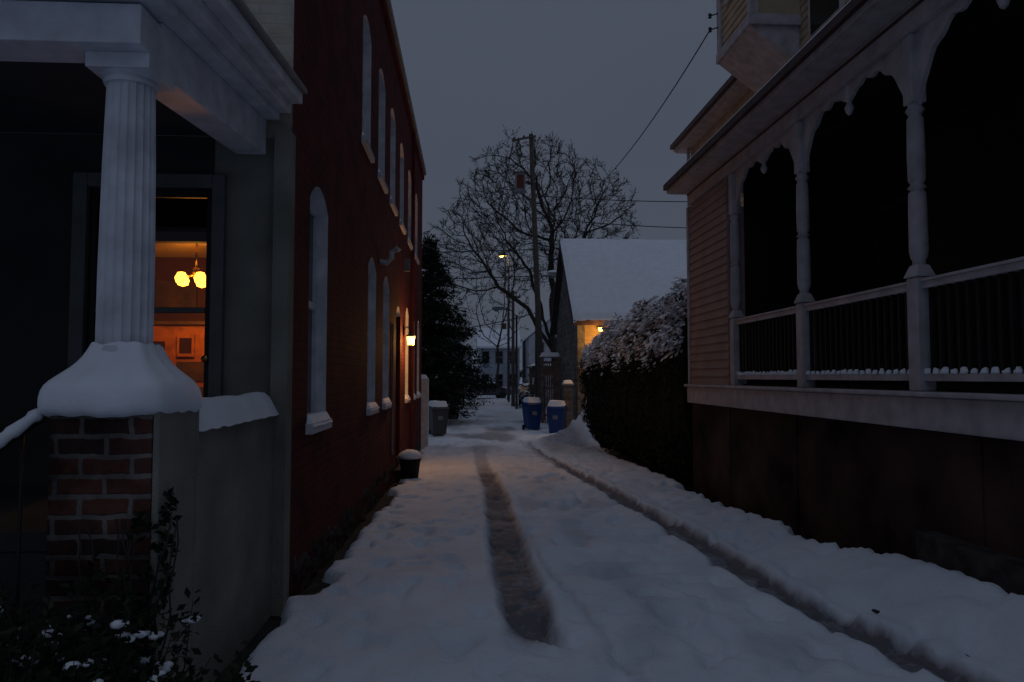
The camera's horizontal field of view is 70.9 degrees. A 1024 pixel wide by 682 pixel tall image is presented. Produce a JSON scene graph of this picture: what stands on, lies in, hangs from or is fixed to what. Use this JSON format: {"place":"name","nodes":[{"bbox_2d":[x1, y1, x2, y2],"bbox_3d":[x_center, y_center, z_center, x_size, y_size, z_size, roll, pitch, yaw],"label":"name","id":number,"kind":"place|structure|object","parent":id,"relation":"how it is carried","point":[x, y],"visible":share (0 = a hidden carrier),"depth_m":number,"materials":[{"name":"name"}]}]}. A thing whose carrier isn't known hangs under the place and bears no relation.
{"place":"outdoors","nodes":[
{"label":"outdoors","id":0,"kind":"place"},
{"bbox_2d":[45,410,273,681],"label":"porch pier and wall","id":1,"kind":"structure","parent":0,"point":[105,473],"depth_m":3.30,"materials":[{"name":"grey concrete"}]},
{"bbox_2d":[76,487,182,674],"bbox_3d":[-1.604,1.196,3.035,0.413,1.116,0.233,2,-4,-36],"label":"climbing ivy","id":2,"kind":"object","parent":1,"relation":"attached to","point":[167,537],"visible":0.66,"depth_m":3.03,"materials":[{"name":"green plant"}]},
{"bbox_2d":[37,341,278,430],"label":"snow","id":3,"kind":"structure","parent":1,"relation":"on","point":[126,379],"depth_m":3.13,"materials":[{"name":"white snow"}]},
{"bbox_2d":[452,275,542,278],"bbox_3d":[2.778,-4.551,37.507,70.032,3.214,0.048,0,-3,-2],"label":"overhead wire","id":4,"kind":"object","parent":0,"point":[494,277],"visible":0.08,"depth_m":37.31,"materials":[{"name":"black metal"}]},
{"bbox_2d":[440,248,558,252],"bbox_3d":[2.778,-6.082,37.583,70.032,3.348,0.048,0,-3,-2],"label":"overhead wire","id":5,"kind":"object","parent":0,"point":[498,250],"visible":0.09,"depth_m":37.38,"materials":[{"name":"black metal"}]},
{"bbox_2d":[391,0,731,377],"label":"sky","id":6,"kind":"structure","parent":0,"point":[594,74],"materials":[{"name":"grey"}]},
{"bbox_2d":[214,452,969,681],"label":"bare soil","id":7,"kind":"structure","parent":0,"point":[272,623],"depth_m":6.01,"materials":[{"name":"brown soil"}]},
{"bbox_2d":[0,408,44,619],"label":"stair railing","id":8,"kind":"object","parent":7,"relation":"on","point":[21,427],"visible":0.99,"depth_m":2.99,"materials":[{"name":"black metal"}]},
{"bbox_2d":[0,567,259,681],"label":"snowy shrub","id":9,"kind":"object","parent":7,"relation":"on","point":[89,660],"visible":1,"depth_m":2.62,"materials":[{"name":"green plant"}]},
{"bbox_2d":[239,378,1023,681],"bbox_3d":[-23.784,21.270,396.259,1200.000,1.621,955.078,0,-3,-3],"label":"snow ground","id":10,"kind":"structure","parent":0,"point":[494,542],"depth_m":5.04,"materials":[{"name":"white snow"}]},
{"bbox_2d":[0,0,295,615],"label":"front wall","id":11,"kind":"structure","parent":10,"relation":"on","point":[37,170],"depth_m":5.15,"materials":[{"name":"paint"}]},
{"bbox_2d":[67,172,226,396],"bbox_3d":[-2.601,-0.099,5.136,1.060,2.210,0.098,0,-3,-3],"label":"storm door","id":12,"kind":"structure","parent":11,"relation":"attached to","point":[84,252],"depth_m":5.14,"materials":[{"name":"paint"}]},
{"bbox_2d":[153,198,206,396],"bbox_3d":[-4.180,-0.147,7.084,4.500,2.500,3.790,0,-3,-3],"label":"hall interior","id":13,"kind":"object","parent":11,"relation":"attached to","point":[180,228],"visible":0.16,"depth_m":8.53,"materials":[{"name":"orange paint"}]},
{"bbox_2d":[174,244,205,287],"bbox_3d":[-3.454,-0.853,7.875,0.463,0.510,0.442,0,-3,-3],"label":"chandelier","id":14,"kind":"object","parent":13,"relation":"hanging from","point":[181,279],"visible":0.84,"depth_m":7.70,"materials":[{"name":"yellow glass"}]},
{"bbox_2d":[0,0,307,651],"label":"porch frame","id":15,"kind":"object","parent":10,"relation":"on","point":[238,83],"visible":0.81,"depth_m":3.82,"materials":[{"name":"white wood"}]},
{"bbox_2d":[85,51,174,351],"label":"fluted column","id":16,"kind":"structure","parent":15,"relation":"on","point":[135,83],"depth_m":3.27,"materials":[{"name":"white paint"}]},
{"bbox_2d":[289,0,422,596],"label":"brick walls","id":17,"kind":"structure","parent":10,"relation":"on","point":[342,462],"depth_m":7.60,"materials":[{"name":"red brick"}]},
{"bbox_2d":[305,4,420,482],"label":"windows and door","id":18,"kind":"structure","parent":17,"relation":"attached to","point":[317,324],"depth_m":9.49,"materials":[{"name":"white paint"}]},
{"bbox_2d":[306,132,420,426],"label":"sill snow","id":19,"kind":"structure","parent":18,"relation":"on","point":[312,418],"depth_m":6.45,"materials":[{"name":"white snow"}]},
{"bbox_2d":[380,246,400,265],"bbox_3d":[-1.783,-1.249,10.487,0.339,0.298,0.080,0,-3,-3],"label":"vent pipe","id":20,"kind":"object","parent":17,"relation":"attached to","point":[391,256],"visible":0.91,"depth_m":10.46,"materials":[{"name":"grey metal"}]},
{"bbox_2d":[380,0,425,179],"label":"cornice and roof","id":21,"kind":"structure","parent":17,"relation":"on","point":[387,9],"depth_m":13.16,"materials":[{"name":"grey paint"}]},
{"bbox_2d":[391,131,414,454],"bbox_3d":[-2.082,-1.149,14.084,0.120,7.300,3.853,0,-3,-3],"label":"downspout","id":22,"kind":"object","parent":17,"relation":"attached to","point":[406,265],"visible":0.88,"depth_m":15.88,"materials":[{"name":"red paint"}]},
{"bbox_2d":[403,325,415,346],"bbox_3d":[-2.032,-0.095,14.226,0.256,0.430,0.173,0,-3,-3],"label":"wall lantern","id":23,"kind":"object","parent":17,"relation":"attached to","point":[410,336],"depth_m":14.18,"materials":[{"name":"white glass"}]},
{"bbox_2d":[398,449,421,478],"bbox_3d":[-1.784,2.155,12.522,0.405,0.531,0.411,-1,-3,23],"label":"planter bucket","id":24,"kind":"object","parent":10,"relation":"on","point":[409,459],"visible":0.96,"depth_m":12.38,"materials":[{"name":"plastic"}]},
{"bbox_2d":[421,374,428,448],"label":"white garden wall","id":25,"kind":"structure","parent":10,"relation":"on","point":[424,411],"depth_m":20.37,"materials":[{"name":"paint"}]},
{"bbox_2d":[429,400,449,434],"bbox_3d":[-2.526,2.605,24.322,0.614,1.194,0.813,1,-3,-23],"label":"trash bin","id":26,"kind":"object","parent":10,"relation":"on","point":[438,415],"visible":0.8,"depth_m":24.02,"materials":[{"name":"plastic"}]},
{"bbox_2d":[431,340,471,386],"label":"walls","id":27,"kind":"structure","parent":10,"relation":"on","point":[467,361],"depth_m":94.81,"materials":[{"name":"grey"}]},
{"bbox_2d":[421,233,504,422],"bbox_3d":[-3.575,-0.546,30.956,6.651,8.380,6.172,0,-3,-3],"label":"evergreen tree","id":28,"kind":"object","parent":10,"relation":"on","point":[439,367],"visible":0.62,"depth_m":30.28,"materials":[{"name":"green plant"}]},
{"bbox_2d":[464,382,510,398],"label":"parked car","id":29,"kind":"object","parent":10,"relation":"on","point":[497,393],"visible":0.33,"depth_m":65.22,"materials":[{"name":"paint"}]},
{"bbox_2d":[466,265,531,383],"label":"bare tree","id":30,"kind":"object","parent":10,"relation":"on","point":[497,349],"visible":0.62,"depth_m":71.92,"materials":[{"name":"brown plant"}]},
{"bbox_2d":[478,348,519,391],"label":"walls","id":31,"kind":"structure","parent":10,"relation":"on","point":[493,369],"depth_m":88.02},
{"bbox_2d":[481,351,510,386],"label":"windows","id":32,"kind":"structure","parent":31,"relation":"attached to","point":[485,353],"depth_m":87.91,"materials":[{"name":"black glass"}]},
{"bbox_2d":[476,323,520,349],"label":"roof","id":33,"kind":"structure","parent":31,"relation":"on","point":[481,343],"depth_m":89.91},
{"bbox_2d":[458,354,550,410],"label":"scrub bushes","id":34,"kind":"object","parent":10,"relation":"on","point":[522,391],"visible":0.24,"depth_m":44.31,"materials":[{"name":"brown plant"}]},
{"bbox_2d":[491,305,517,408],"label":"street lamp","id":35,"kind":"object","parent":10,"relation":"on","point":[496,308],"visible":0.98,"depth_m":43.04,"materials":[{"name":"black metal"}]},
{"bbox_2d":[500,254,509,401],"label":"street lamp","id":36,"kind":"object","parent":10,"relation":"on","point":[508,334],"visible":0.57,"depth_m":55.12,"materials":[{"name":"black metal"}]},
{"bbox_2d":[500,288,516,399],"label":"utility pole","id":37,"kind":"object","parent":10,"relation":"on","point":[515,292],"visible":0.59,"depth_m":60.10,"materials":[{"name":"brown wood"}]},
{"bbox_2d":[506,290,520,405],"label":"utility pole","id":38,"kind":"object","parent":10,"relation":"on","point":[513,361],"visible":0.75,"depth_m":48.04,"materials":[{"name":"brown wood"}]},
{"bbox_2d":[518,383,528,403],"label":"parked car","id":39,"kind":"object","parent":10,"relation":"on","point":[524,390],"visible":0.2,"depth_m":50.49,"materials":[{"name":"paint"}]},
{"bbox_2d":[512,134,542,399],"bbox_3d":[0.752,-2.842,32.285,1.542,13.110,0.300,0,-3,-3],"label":"utility pole","id":40,"kind":"object","parent":10,"relation":"on","point":[530,137],"visible":0.89,"depth_m":32.24,"materials":[{"name":"brown wood"}]},
{"bbox_2d":[420,243,533,262],"bbox_3d":[-0.712,-3.284,25.450,0.022,2.122,14.202,-1,-3,15],"label":"overhead wire","id":41,"kind":"object","parent":40,"relation":"attached to","point":[469,259],"visible":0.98,"depth_m":22.86,"materials":[{"name":"black metal"}]},
{"bbox_2d":[472,141,513,313],"bbox_3d":[-3.546,-5.793,76.258,0.040,2.459,88.126,0,-3,-5],"label":"overhead wire","id":42,"kind":"object","parent":40,"relation":"attached to","point":[500,202],"visible":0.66,"depth_m":37.92,"materials":[{"name":"black metal"}]},
{"bbox_2d":[467,313,534,327],"bbox_3d":[-5.248,-0.953,38.350,17.766,1.109,0.040,-3,-4,44],"label":"overhead wire","id":43,"kind":"object","parent":40,"relation":"attached to","point":[501,321],"visible":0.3,"depth_m":33.77,"materials":[{"name":"black metal"}]},
{"bbox_2d":[514,171,531,192],"bbox_3d":[0.490,-7.136,32.333,0.800,0.900,0.380,0,-3,-3],"label":"pole equipment box","id":44,"kind":"object","parent":40,"relation":"attached to","point":[520,182],"visible":1,"depth_m":32.16,"materials":[{"name":"grey paint"}]},
{"bbox_2d":[536,195,686,201],"bbox_3d":[10.459,-6.971,33.575,19.180,1.165,0.040,0,-3,-6],"label":"overhead wire","id":45,"kind":"object","parent":40,"relation":"attached to","point":[613,200],"visible":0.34,"depth_m":32.90,"materials":[{"name":"black metal"}]},
{"bbox_2d":[537,217,685,227],"bbox_3d":[10.459,-5.575,33.505,19.180,0.759,0.040,0,-3,-6],"label":"overhead wire","id":46,"kind":"object","parent":40,"relation":"attached to","point":[612,224],"visible":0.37,"depth_m":32.83,"materials":[{"name":"black metal"}]},
{"bbox_2d":[535,32,708,213],"bbox_3d":[2.233,-5.404,22.537,0.026,2.182,19.920,0,-3,-7],"label":"overhead wire","id":47,"kind":"object","parent":40,"relation":"attached to","point":[646,127],"visible":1,"depth_m":15.81,"materials":[{"name":"black metal"}]},
{"bbox_2d":[422,127,640,383],"bbox_3d":[1.031,-3.823,40.297,12.614,15.930,7.534,0,-3,-3],"label":"bare tree","id":48,"kind":"object","parent":10,"relation":"on","point":[551,342],"visible":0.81,"depth_m":39.90,"materials":[{"name":"brown plant"}]},
{"bbox_2d":[521,397,542,429],"bbox_3d":[0.733,2.704,26.820,0.614,1.245,0.813,1,-3,-17],"label":"recycling bin","id":49,"kind":"object","parent":10,"relation":"on","point":[532,408],"visible":0.95,"depth_m":26.52,"materials":[{"name":"plastic"}]},
{"bbox_2d":[522,319,556,383],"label":"walls","id":50,"kind":"structure","parent":10,"relation":"on","point":[528,345],"depth_m":84.59,"materials":[{"name":"grey paint"}]},
{"bbox_2d":[520,316,549,340],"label":"roof","id":51,"kind":"structure","parent":50,"relation":"on","point":[533,330],"depth_m":84.44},
{"bbox_2d":[526,363,552,406],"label":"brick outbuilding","id":52,"kind":"structure","parent":10,"relation":"on","point":[531,371],"depth_m":46.07,"materials":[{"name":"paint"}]},
{"bbox_2d":[535,270,555,396],"bbox_3d":[1.779,0.207,34.202,1.400,7.200,0.327,0,-3,-3],"label":"street lamp","id":53,"kind":"object","parent":10,"relation":"on","point":[551,273],"visible":0.59,"depth_m":34.09,"materials":[{"name":"black metal"}]},
{"bbox_2d":[539,352,560,422],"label":"gate post","id":54,"kind":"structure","parent":10,"relation":"on","point":[556,378],"depth_m":29.36,"materials":[{"name":"grey paint"}]},
{"bbox_2d":[546,400,566,433],"bbox_3d":[1.550,2.622,24.666,0.614,1.194,0.813,-1,-3,15],"label":"recycling bin","id":55,"kind":"object","parent":10,"relation":"on","point":[556,411],"visible":0.82,"depth_m":24.35,"materials":[{"name":"plastic"}]},
{"bbox_2d":[561,380,573,428],"bbox_3d":[1.954,2.459,25.146,0.400,2.197,0.430,0,-3,-3],"label":"stone gate post","id":56,"kind":"object","parent":10,"relation":"on","point":[568,385],"visible":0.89,"depth_m":24.99,"materials":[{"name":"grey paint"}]},
{"bbox_2d":[550,238,686,419],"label":"garage","id":57,"kind":"structure","parent":10,"relation":"on","point":[598,282],"depth_m":26.89,"materials":[{"name":"stone"}]},
{"bbox_2d":[576,277,692,485],"bbox_3d":[2.998,0.778,15.570,2.203,3.761,8.677,0,-3,-3],"label":"snowy hedge","id":58,"kind":"object","parent":10,"relation":"on","point":[633,376],"visible":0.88,"depth_m":13.43,"materials":[{"name":"green plant"}]},
{"bbox_2d":[692,403,1023,594],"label":"skirting","id":59,"kind":"object","parent":10,"relation":"on","point":[949,501],"visible":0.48,"depth_m":6.01,"materials":[{"name":"wood"}]},
{"bbox_2d":[684,384,1023,440],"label":"porch floor band","id":60,"kind":"object","parent":59,"relation":"on","point":[996,415],"visible":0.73,"depth_m":5.70,"materials":[{"name":"white wood"}]},
{"bbox_2d":[743,0,1023,393],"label":"porch interior","id":61,"kind":"object","parent":59,"relation":"on","point":[972,115],"visible":0.65,"depth_m":7.43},
{"bbox_2d":[686,179,746,384],"bbox_3d":[3.524,-0.743,10.319,1.535,2.727,1.680,0,-3,-3],"label":"clapboard siding","id":62,"kind":"object","parent":61,"relation":"on","point":[709,266],"visible":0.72,"depth_m":10.20,"materials":[{"name":"paint"}]},
{"bbox_2d":[728,33,936,390],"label":"column posts","id":63,"kind":"object","parent":61,"relation":"on","point":[918,329],"depth_m":5.58,"materials":[{"name":"paint"}]},
{"bbox_2d":[663,0,956,204],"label":"porch eave and roof","id":64,"kind":"object","parent":63,"relation":"on","point":[850,41],"visible":0.83,"depth_m":6.90,"materials":[{"name":"white wood"}]},
{"bbox_2d":[729,102,928,310],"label":"turned columns","id":65,"kind":"structure","parent":63,"relation":"attached to","point":[918,234],"depth_m":5.57,"materials":[{"name":"paint"}]},
{"bbox_2d":[734,0,1010,214],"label":"arched fretwork","id":66,"kind":"object","parent":63,"relation":"attached to","point":[930,36],"visible":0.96,"depth_m":6.03,"materials":[{"name":"paint"}]},
{"bbox_2d":[735,256,1023,381],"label":"porch railing","id":67,"kind":"object","parent":61,"relation":"on","point":[999,270],"visible":0.88,"depth_m":5.87,"materials":[{"name":"paint"}]},
{"bbox_2d":[736,366,1023,374],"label":"railing snow","id":68,"kind":"structure","parent":67,"relation":"on","point":[985,370],"depth_m":5.88,"materials":[{"name":"white snow"}]},
{"bbox_2d":[670,75,755,206],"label":"wing","id":69,"kind":"structure","parent":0,"point":[730,98],"depth_m":14.59,"materials":[{"name":"beige wood"}]},
{"bbox_2d":[716,0,849,92],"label":"bay","id":70,"kind":"object","parent":69,"relation":"on","point":[761,44],"visible":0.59,"depth_m":11.26,"materials":[{"name":"beige wood"}]},
{"bbox_2d":[708,13,717,32],"bbox_3d":[3.553,-5.608,12.614,0.226,0.360,0.069,-2,-3,32],"label":"wire insulator","id":71,"kind":"object","parent":70,"relation":"attached to","point":[710,29],"visible":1,"depth_m":12.63,"materials":[{"name":"black metal"}]},
{"bbox_2d":[695,0,850,153],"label":"porch roof snow","id":72,"kind":"structure","parent":0,"point":[772,77],"depth_m":7.21,"materials":[{"name":"white snow"}]}
]}

